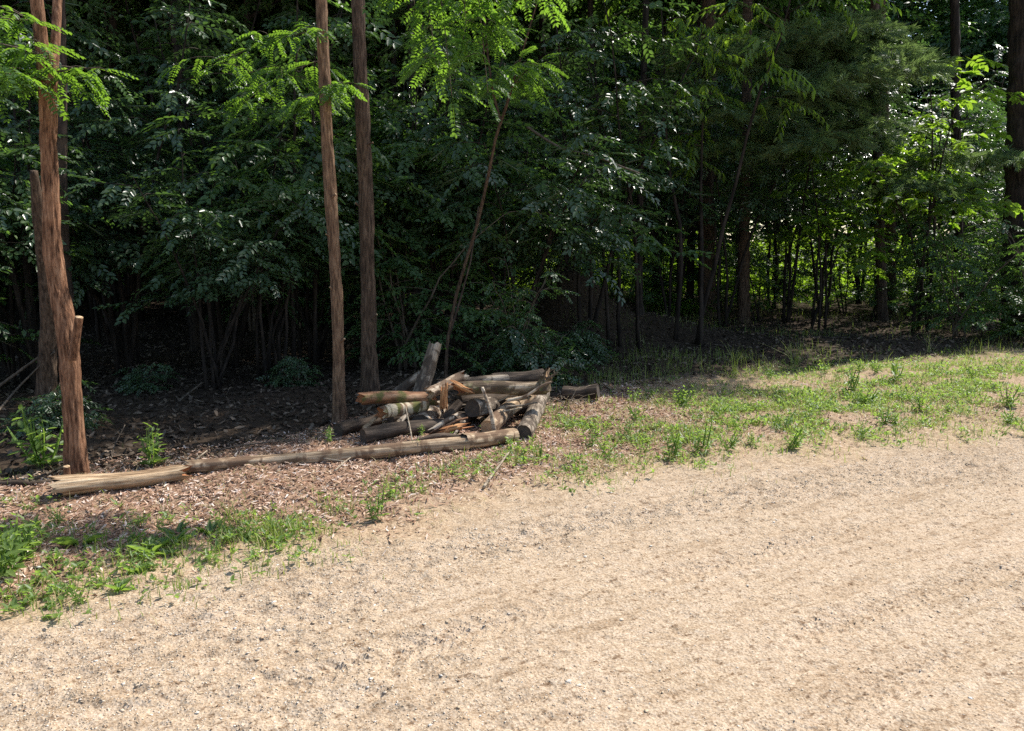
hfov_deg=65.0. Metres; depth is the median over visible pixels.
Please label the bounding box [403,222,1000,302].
sunlit undergrowth
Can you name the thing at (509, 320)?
shrub
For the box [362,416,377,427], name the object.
split stick
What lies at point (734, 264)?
sapling
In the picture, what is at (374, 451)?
log
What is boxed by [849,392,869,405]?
weed
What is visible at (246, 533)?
weed
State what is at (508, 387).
log
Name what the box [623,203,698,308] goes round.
sapling
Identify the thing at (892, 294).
sapling
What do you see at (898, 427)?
weed
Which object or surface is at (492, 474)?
stick
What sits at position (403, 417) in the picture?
branch
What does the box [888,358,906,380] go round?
weed
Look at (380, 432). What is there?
log
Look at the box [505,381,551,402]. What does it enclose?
branch
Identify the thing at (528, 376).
log
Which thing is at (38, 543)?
weed
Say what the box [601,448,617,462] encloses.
weed
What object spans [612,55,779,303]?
young tree
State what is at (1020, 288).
shrub
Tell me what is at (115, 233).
shrub
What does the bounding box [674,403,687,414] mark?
weed
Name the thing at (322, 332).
shrub
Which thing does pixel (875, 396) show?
weed
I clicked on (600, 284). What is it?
sapling
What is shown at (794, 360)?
grass tuft
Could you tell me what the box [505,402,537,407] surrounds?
stick
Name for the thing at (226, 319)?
shrub
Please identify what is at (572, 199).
shrub
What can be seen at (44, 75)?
tree
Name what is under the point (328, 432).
plant
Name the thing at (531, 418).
log
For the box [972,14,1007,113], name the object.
tree
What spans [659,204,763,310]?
sapling
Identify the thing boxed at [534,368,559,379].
branch
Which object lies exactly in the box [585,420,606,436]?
weed
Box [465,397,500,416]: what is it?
log
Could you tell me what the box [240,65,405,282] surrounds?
shrub
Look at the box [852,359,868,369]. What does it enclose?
weed
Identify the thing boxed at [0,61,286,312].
shrub
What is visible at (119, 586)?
weed
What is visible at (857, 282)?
young tree
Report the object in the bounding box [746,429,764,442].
weed
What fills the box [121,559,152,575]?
weed
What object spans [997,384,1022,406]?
weed
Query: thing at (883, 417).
weed
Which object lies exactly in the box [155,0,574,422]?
tree
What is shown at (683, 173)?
shrub
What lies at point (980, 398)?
weed
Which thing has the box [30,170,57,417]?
tree
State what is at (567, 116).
shrub
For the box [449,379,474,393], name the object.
branch
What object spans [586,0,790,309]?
tree
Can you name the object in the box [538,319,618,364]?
bush
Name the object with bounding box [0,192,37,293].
shrub
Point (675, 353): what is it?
woodland grass
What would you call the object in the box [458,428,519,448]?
log
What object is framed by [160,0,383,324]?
tree
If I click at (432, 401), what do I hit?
log
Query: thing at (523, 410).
log
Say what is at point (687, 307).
bush
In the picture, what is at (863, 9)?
tree
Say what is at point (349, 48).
tree
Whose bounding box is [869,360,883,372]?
weed
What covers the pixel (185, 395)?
stick
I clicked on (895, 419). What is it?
weed
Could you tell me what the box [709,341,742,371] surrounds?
grass tuft
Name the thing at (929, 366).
weed
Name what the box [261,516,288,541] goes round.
grass tuft
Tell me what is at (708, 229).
tree
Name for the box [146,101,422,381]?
shrub
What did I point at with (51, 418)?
bush
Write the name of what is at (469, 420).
log
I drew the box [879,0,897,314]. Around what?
tree
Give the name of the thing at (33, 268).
tree
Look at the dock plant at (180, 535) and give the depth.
4.28 m
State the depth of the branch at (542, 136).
9.52 m
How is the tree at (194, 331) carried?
on the ground at (560, 305)
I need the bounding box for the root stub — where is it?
[538,368,553,390]
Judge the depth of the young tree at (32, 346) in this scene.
8.49 m
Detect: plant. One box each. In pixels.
[0,403,62,468]
[50,533,106,547]
[126,534,174,556]
[134,422,168,464]
[156,529,194,545]
[195,519,228,535]
[325,426,334,442]
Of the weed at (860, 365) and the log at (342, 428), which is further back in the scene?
the weed at (860, 365)
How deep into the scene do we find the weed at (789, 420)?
6.81 m
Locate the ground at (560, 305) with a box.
[0,249,1023,642]
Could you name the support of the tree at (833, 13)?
on the ground at (560, 305)
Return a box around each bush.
[0,379,114,438]
[113,362,183,397]
[256,355,323,387]
[470,326,605,389]
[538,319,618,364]
[644,280,715,315]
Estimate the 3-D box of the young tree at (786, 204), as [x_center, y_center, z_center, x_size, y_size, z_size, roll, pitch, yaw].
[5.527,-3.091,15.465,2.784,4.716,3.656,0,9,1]
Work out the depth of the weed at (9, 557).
3.77 m
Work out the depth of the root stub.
7.07 m
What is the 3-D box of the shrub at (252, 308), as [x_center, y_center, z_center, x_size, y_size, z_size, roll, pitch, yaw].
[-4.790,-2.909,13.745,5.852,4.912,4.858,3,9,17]
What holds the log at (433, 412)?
on the ground at (560, 305)
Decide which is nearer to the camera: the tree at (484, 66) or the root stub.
the root stub
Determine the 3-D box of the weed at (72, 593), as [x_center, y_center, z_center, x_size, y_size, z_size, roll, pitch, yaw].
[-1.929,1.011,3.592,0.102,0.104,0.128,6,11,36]
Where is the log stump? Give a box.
[439,381,447,409]
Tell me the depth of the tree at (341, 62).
27.44 m
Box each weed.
[0,510,37,562]
[0,514,35,577]
[12,538,40,548]
[21,514,53,528]
[45,583,83,592]
[49,509,65,522]
[62,578,94,604]
[75,557,93,568]
[103,576,136,592]
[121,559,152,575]
[133,556,153,572]
[158,520,191,535]
[210,542,219,552]
[242,526,253,538]
[244,549,258,560]
[363,483,390,518]
[386,481,398,498]
[533,442,544,456]
[579,426,598,445]
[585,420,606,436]
[593,436,621,454]
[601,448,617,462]
[617,417,633,435]
[624,401,645,419]
[627,387,639,401]
[632,437,652,454]
[645,387,658,394]
[660,427,684,457]
[674,384,693,406]
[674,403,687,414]
[688,420,719,451]
[691,437,712,454]
[710,402,732,416]
[715,428,742,449]
[729,416,749,430]
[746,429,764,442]
[763,366,775,376]
[769,410,797,428]
[781,424,807,448]
[817,360,829,372]
[844,365,862,391]
[847,423,873,439]
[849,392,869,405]
[850,388,872,405]
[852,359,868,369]
[857,385,882,403]
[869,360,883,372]
[874,405,902,424]
[877,374,895,383]
[884,409,905,424]
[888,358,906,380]
[891,422,907,432]
[895,389,917,401]
[905,390,935,410]
[925,361,941,372]
[943,403,956,412]
[959,406,972,415]
[962,364,981,378]
[972,392,988,403]
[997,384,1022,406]
[997,423,1012,432]
[1001,408,1018,424]
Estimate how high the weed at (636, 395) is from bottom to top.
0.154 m
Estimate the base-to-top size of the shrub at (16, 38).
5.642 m
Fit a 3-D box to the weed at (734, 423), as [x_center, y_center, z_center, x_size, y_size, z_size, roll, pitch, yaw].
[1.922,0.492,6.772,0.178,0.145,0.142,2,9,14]
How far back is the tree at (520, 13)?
20.84 m
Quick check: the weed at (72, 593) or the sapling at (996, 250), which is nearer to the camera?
the weed at (72, 593)
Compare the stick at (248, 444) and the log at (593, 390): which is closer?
the stick at (248, 444)
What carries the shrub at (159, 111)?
on the ground at (560, 305)
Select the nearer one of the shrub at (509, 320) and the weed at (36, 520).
the weed at (36, 520)
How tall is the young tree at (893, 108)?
5.390 m
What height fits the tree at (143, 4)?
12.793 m
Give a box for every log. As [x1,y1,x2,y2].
[47,465,192,497]
[185,436,473,473]
[332,414,381,435]
[356,391,427,404]
[360,418,451,443]
[374,401,428,418]
[377,371,419,405]
[387,409,443,422]
[411,401,448,419]
[412,341,440,393]
[424,370,468,398]
[428,397,438,405]
[428,412,461,433]
[437,374,509,389]
[440,398,462,417]
[445,407,477,426]
[453,380,549,395]
[456,394,530,407]
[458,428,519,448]
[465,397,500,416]
[480,395,535,431]
[484,398,536,417]
[490,368,543,381]
[517,392,549,439]
[562,384,599,400]
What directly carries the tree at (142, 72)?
on the ground at (560, 305)
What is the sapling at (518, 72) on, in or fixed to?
on the ground at (560, 305)
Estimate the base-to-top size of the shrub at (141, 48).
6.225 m
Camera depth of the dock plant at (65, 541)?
4.18 m
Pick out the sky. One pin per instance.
(915, 2)
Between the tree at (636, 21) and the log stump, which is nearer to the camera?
the log stump
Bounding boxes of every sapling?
[443,0,568,378]
[514,221,622,304]
[596,219,695,309]
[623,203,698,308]
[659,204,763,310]
[683,215,815,320]
[750,203,842,305]
[782,207,888,313]
[824,215,949,317]
[863,208,982,313]
[909,201,1000,300]
[910,204,1001,319]
[913,200,1002,324]
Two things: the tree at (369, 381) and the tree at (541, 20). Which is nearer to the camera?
the tree at (369, 381)
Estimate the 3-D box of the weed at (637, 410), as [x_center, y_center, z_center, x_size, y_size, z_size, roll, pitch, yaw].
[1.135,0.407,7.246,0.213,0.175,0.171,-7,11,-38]
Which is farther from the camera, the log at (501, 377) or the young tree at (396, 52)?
the young tree at (396, 52)
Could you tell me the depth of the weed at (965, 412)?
7.50 m
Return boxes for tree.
[0,0,138,474]
[0,0,154,301]
[0,0,171,389]
[0,0,277,375]
[1,0,143,311]
[5,6,102,295]
[8,0,130,34]
[27,9,165,278]
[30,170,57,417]
[57,0,82,387]
[73,1,167,295]
[84,0,271,314]
[90,0,393,367]
[102,2,290,104]
[107,0,138,322]
[121,12,271,105]
[133,0,440,371]
[137,0,338,105]
[144,0,275,304]
[149,2,313,291]
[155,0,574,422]
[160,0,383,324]
[170,0,200,351]
[220,1,417,126]
[227,0,450,309]
[241,0,524,358]
[250,8,377,302]
[259,32,369,281]
[261,0,495,316]
[285,34,408,96]
[311,22,528,365]
[351,0,379,403]
[367,9,550,276]
[387,2,521,283]
[396,0,580,298]
[407,0,421,331]
[464,26,641,268]
[471,0,756,346]
[487,0,573,292]
[496,0,711,351]
[496,2,673,212]
[515,0,690,275]
[518,7,612,241]
[529,59,678,299]
[541,0,753,307]
[544,2,669,106]
[580,78,738,316]
[585,0,593,272]
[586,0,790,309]
[589,0,901,346]
[596,2,690,233]
[600,23,738,229]
[601,0,753,317]
[603,52,733,307]
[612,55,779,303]
[634,0,648,314]
[649,0,1023,321]
[657,89,839,326]
[667,36,801,299]
[670,0,885,298]
[715,78,895,309]
[728,71,890,322]
[728,90,887,317]
[735,0,752,323]
[738,0,892,296]
[766,125,919,329]
[774,39,975,303]
[814,0,868,294]
[819,53,1023,331]
[819,71,1007,309]
[841,41,1007,301]
[868,83,1006,314]
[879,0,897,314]
[900,0,1009,223]
[937,91,1004,308]
[949,0,967,319]
[969,81,1008,223]
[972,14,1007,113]
[995,13,1008,73]
[997,0,1023,338]
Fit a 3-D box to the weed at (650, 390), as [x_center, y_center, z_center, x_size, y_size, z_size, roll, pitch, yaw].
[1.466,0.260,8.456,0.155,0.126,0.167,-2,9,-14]
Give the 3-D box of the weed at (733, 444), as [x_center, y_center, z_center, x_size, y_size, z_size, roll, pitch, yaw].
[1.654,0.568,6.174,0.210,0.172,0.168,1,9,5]
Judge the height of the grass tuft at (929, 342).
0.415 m
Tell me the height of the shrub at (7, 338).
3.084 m
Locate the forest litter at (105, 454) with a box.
[0,268,1023,480]
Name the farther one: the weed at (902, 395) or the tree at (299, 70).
the tree at (299, 70)
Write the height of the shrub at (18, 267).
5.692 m
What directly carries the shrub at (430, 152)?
on the ground at (560, 305)
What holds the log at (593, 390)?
on the ground at (560, 305)
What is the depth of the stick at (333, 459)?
5.80 m
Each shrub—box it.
[0,0,131,323]
[0,0,197,321]
[0,16,31,238]
[0,44,163,309]
[0,46,250,344]
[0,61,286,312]
[0,106,234,374]
[0,107,133,383]
[0,144,100,363]
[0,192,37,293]
[0,220,153,284]
[1,41,416,331]
[3,110,97,300]
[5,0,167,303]
[6,0,355,342]
[60,128,379,390]
[99,232,218,291]
[120,67,476,360]
[134,83,297,251]
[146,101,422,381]
[165,105,449,325]
[166,72,301,130]
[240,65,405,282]
[310,171,570,374]
[316,58,660,357]
[318,74,507,155]
[332,73,611,319]
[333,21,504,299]
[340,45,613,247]
[389,0,623,326]
[391,98,671,346]
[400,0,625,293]
[405,50,579,290]
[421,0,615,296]
[440,256,581,373]
[475,198,629,313]
[506,59,637,266]
[508,64,627,219]
[595,85,796,243]
[597,88,771,271]
[621,78,772,242]
[757,37,924,247]
[813,0,988,243]
[862,71,1005,303]
[886,203,1023,336]
[901,72,1007,225]
[944,211,1023,341]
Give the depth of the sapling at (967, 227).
18.52 m
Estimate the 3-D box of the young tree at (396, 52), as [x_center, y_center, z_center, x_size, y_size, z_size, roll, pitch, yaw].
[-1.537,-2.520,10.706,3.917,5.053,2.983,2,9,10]
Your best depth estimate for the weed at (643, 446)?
6.13 m
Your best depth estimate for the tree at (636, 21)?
26.07 m
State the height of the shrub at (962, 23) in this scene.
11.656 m
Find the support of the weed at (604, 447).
on the ground at (560, 305)
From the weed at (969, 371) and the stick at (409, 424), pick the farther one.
the weed at (969, 371)
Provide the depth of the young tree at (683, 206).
15.18 m
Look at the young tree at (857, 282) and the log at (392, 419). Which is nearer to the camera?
the log at (392, 419)
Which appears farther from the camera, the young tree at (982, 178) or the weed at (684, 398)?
the young tree at (982, 178)
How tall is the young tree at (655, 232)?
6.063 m
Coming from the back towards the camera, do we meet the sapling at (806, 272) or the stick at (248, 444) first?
the sapling at (806, 272)
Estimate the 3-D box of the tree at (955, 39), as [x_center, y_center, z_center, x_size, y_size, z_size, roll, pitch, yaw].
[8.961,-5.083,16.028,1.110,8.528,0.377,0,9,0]
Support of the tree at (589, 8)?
on the ground at (560, 305)
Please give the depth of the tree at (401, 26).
17.61 m
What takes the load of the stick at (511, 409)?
on the log at (501, 418)
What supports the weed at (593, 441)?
on the ground at (560, 305)
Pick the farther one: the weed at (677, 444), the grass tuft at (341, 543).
the weed at (677, 444)
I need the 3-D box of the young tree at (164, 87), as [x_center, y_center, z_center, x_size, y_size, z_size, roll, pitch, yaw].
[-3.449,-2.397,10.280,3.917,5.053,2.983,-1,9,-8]
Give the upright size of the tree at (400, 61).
10.338 m
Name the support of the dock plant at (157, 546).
on the ground at (560, 305)
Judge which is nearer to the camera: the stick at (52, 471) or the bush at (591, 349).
the stick at (52, 471)
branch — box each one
[0,351,54,409]
[0,357,37,386]
[0,479,50,485]
[381,433,458,443]
[396,412,409,421]
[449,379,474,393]
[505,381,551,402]
[526,126,639,173]
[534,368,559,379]
[545,385,590,405]
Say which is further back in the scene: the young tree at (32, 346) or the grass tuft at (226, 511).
the young tree at (32, 346)
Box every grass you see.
[0,342,1023,627]
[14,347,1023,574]
[551,284,1021,409]
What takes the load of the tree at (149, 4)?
on the ground at (560, 305)
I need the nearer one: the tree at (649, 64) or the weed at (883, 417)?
the weed at (883, 417)
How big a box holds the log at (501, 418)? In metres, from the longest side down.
0.955 x 0.163 x 0.151 m
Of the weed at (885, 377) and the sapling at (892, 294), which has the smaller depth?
the weed at (885, 377)
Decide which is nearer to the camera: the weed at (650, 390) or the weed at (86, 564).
the weed at (86, 564)
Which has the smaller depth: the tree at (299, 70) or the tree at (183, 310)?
the tree at (183, 310)
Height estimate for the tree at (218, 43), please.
13.149 m
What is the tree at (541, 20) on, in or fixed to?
on the ground at (560, 305)
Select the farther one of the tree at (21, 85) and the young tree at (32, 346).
the tree at (21, 85)
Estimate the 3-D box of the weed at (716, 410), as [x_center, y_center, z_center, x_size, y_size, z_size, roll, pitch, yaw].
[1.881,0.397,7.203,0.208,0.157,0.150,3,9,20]
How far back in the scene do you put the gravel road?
3.39 m
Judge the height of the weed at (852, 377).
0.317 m
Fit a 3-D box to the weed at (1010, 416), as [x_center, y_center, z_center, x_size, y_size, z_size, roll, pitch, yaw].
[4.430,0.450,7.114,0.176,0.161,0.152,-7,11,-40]
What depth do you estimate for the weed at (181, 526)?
4.49 m
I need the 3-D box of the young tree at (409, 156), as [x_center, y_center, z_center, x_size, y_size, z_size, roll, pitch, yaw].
[-1.321,-2.105,10.433,2.728,4.303,3.371,-3,9,-21]
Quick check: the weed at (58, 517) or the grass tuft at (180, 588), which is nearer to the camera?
the grass tuft at (180, 588)
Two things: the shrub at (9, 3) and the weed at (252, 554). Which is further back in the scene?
the shrub at (9, 3)
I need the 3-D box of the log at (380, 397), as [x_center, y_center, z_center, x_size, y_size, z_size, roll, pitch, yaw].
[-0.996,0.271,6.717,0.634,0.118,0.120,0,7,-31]
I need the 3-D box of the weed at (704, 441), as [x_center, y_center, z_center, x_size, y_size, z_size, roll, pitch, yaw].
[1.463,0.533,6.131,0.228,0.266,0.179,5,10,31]
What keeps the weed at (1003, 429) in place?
on the ground at (560, 305)
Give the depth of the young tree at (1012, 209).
13.48 m
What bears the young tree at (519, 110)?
on the ground at (560, 305)
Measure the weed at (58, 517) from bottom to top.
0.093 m
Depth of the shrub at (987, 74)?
32.72 m
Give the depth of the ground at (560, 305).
6.80 m
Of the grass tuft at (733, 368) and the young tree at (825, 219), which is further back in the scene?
the young tree at (825, 219)
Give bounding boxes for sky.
[583,2,1005,241]
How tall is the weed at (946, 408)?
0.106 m
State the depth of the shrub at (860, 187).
32.98 m
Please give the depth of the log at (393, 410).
6.64 m
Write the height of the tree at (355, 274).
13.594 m
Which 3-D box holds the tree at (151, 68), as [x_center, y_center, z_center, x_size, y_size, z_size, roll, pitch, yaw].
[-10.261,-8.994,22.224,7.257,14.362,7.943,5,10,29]
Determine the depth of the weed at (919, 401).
7.64 m
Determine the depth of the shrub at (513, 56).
15.02 m
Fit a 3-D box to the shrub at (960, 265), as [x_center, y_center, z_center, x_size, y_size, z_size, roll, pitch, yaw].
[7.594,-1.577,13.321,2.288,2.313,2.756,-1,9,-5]
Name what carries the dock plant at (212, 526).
on the ground at (560, 305)
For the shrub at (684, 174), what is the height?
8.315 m
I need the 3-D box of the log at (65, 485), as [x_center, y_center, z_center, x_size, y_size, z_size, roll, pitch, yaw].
[-2.542,0.744,5.262,0.873,0.141,0.147,-4,10,-30]
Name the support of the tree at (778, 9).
on the ground at (560, 305)
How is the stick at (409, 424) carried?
on the ground at (560, 305)
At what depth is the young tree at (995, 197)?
15.56 m
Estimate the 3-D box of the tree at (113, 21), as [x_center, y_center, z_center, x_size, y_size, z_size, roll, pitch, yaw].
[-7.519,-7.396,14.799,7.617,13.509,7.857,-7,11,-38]
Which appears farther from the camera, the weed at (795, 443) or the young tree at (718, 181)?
the young tree at (718, 181)
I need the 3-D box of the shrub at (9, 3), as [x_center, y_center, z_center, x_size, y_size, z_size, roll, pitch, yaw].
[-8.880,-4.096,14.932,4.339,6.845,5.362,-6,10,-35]
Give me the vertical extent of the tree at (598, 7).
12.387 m
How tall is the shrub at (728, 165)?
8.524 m
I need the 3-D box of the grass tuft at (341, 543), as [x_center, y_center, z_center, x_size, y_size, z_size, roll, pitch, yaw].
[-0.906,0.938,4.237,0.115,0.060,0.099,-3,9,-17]
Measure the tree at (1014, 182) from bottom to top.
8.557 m
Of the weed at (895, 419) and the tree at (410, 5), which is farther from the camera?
the tree at (410, 5)
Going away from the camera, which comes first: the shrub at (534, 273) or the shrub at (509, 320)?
the shrub at (509, 320)
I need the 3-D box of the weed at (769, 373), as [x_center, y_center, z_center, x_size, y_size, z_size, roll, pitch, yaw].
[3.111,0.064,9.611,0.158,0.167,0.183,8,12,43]
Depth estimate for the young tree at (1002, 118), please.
16.08 m
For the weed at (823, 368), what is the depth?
9.91 m
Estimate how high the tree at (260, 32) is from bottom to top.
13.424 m
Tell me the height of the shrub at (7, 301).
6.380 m
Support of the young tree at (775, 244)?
on the ground at (560, 305)
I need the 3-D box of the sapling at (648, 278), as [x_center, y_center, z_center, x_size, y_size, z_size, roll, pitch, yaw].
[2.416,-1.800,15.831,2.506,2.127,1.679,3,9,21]
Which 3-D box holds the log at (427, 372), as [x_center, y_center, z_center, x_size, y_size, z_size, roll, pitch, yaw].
[-0.757,0.058,7.142,0.142,0.565,0.148,6,-16,35]
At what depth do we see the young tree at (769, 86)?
20.01 m
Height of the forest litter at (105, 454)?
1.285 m
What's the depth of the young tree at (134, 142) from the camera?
9.10 m
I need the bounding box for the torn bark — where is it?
[437,423,473,432]
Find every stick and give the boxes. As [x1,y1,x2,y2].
[26,457,90,480]
[110,425,124,463]
[177,382,202,401]
[210,440,292,452]
[323,458,343,461]
[334,457,350,471]
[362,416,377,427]
[405,406,412,439]
[442,417,467,427]
[481,387,495,430]
[482,452,508,488]
[502,407,521,411]
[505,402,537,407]
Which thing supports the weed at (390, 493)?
on the ground at (560, 305)
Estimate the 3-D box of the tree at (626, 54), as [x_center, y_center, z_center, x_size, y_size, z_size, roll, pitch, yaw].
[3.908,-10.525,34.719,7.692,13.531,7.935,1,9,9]
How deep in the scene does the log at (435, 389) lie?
6.86 m
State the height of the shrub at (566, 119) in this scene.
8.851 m
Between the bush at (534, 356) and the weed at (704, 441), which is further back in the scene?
the bush at (534, 356)
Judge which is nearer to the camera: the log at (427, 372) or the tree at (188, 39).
the log at (427, 372)
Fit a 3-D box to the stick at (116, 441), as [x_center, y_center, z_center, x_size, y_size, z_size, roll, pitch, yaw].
[-2.990,0.606,6.032,0.061,0.232,0.457,-2,9,-11]
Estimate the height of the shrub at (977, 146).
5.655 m
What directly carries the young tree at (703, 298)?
on the ground at (560, 305)
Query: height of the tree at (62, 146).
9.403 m
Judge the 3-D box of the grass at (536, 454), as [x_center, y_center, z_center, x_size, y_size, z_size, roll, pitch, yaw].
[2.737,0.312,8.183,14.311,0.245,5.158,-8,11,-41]
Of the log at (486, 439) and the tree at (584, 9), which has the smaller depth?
the log at (486, 439)
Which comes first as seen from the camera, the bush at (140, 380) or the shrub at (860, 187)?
the bush at (140, 380)
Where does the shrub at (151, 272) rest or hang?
on the ground at (560, 305)
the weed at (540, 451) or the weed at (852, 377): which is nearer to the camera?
the weed at (540, 451)
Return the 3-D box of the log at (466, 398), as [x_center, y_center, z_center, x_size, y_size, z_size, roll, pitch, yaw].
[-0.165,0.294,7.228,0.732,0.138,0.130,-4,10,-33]
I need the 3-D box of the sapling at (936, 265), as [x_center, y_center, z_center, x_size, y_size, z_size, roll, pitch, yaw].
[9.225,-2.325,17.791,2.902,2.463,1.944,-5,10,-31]
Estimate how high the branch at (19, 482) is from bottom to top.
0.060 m
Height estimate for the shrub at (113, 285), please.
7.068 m
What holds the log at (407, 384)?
on the log at (427, 372)
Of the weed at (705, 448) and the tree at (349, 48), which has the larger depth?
the tree at (349, 48)
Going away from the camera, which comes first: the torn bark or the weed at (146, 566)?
the weed at (146, 566)
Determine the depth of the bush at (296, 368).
8.80 m
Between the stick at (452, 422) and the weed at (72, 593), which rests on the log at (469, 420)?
the stick at (452, 422)
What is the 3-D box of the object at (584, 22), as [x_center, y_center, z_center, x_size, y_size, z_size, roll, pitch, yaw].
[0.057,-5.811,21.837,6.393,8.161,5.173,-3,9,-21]
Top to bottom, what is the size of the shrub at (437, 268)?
5.385 m
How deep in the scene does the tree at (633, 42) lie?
30.93 m
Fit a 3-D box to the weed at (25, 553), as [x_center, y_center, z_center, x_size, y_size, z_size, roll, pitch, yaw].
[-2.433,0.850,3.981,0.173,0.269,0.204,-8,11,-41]
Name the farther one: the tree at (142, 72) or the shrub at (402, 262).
the tree at (142, 72)
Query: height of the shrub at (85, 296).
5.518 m
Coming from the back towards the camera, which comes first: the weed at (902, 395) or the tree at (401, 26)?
the tree at (401, 26)
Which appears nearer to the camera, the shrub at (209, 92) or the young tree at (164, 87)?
the young tree at (164, 87)
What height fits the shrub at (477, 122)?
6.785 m
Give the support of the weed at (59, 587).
on the ground at (560, 305)
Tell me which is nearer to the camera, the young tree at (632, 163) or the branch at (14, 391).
the branch at (14, 391)
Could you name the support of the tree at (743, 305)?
on the ground at (560, 305)
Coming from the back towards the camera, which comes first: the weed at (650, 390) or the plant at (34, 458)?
the weed at (650, 390)
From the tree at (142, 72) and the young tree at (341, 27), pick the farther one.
the tree at (142, 72)
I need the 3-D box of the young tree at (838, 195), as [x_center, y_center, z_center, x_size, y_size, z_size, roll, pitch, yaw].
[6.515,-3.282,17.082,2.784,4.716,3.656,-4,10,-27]
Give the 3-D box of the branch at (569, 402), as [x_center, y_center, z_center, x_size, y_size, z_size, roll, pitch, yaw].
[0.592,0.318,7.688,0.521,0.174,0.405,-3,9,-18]
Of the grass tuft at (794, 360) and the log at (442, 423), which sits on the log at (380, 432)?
the log at (442, 423)
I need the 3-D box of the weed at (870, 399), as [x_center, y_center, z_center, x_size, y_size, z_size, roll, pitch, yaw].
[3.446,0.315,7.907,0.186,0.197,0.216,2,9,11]
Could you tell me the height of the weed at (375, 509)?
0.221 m
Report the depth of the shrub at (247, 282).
8.26 m
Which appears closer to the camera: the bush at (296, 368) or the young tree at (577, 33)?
the bush at (296, 368)
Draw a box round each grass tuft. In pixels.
[172,577,197,591]
[198,499,247,523]
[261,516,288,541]
[330,537,350,551]
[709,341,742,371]
[760,343,820,368]
[921,328,947,352]
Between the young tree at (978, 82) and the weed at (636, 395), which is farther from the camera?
the young tree at (978, 82)
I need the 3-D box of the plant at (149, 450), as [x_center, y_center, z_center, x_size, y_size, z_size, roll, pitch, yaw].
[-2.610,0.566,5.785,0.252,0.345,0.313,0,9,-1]
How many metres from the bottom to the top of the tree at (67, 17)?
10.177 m
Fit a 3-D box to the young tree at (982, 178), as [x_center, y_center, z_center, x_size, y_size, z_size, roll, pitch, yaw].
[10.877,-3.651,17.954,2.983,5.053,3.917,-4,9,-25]
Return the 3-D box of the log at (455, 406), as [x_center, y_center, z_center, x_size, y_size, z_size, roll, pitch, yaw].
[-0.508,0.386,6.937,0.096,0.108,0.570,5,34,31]
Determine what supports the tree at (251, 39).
on the ground at (560, 305)
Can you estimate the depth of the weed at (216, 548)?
4.14 m
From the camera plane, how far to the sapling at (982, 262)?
15.86 m
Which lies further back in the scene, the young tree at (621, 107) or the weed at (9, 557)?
the young tree at (621, 107)
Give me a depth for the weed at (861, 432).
6.51 m
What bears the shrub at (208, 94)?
on the ground at (560, 305)
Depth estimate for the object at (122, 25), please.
18.60 m
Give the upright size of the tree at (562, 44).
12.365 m
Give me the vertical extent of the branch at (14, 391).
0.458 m
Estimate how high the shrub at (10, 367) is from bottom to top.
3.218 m
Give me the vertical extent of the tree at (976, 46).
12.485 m
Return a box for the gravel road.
[0,443,1023,730]
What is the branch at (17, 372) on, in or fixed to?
attached to the tree at (46, 376)
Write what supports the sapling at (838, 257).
on the ground at (560, 305)
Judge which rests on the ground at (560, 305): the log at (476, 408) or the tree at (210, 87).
the tree at (210, 87)
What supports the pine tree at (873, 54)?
on the ground at (560, 305)
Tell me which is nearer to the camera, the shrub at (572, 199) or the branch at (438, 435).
the branch at (438, 435)
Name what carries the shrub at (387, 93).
on the ground at (560, 305)
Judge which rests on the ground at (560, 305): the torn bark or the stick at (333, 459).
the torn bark
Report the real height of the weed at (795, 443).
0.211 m
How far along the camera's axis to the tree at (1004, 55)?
33.20 m
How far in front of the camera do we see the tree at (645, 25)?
12.98 m
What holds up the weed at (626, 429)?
on the ground at (560, 305)
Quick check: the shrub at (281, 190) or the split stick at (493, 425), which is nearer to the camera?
the split stick at (493, 425)

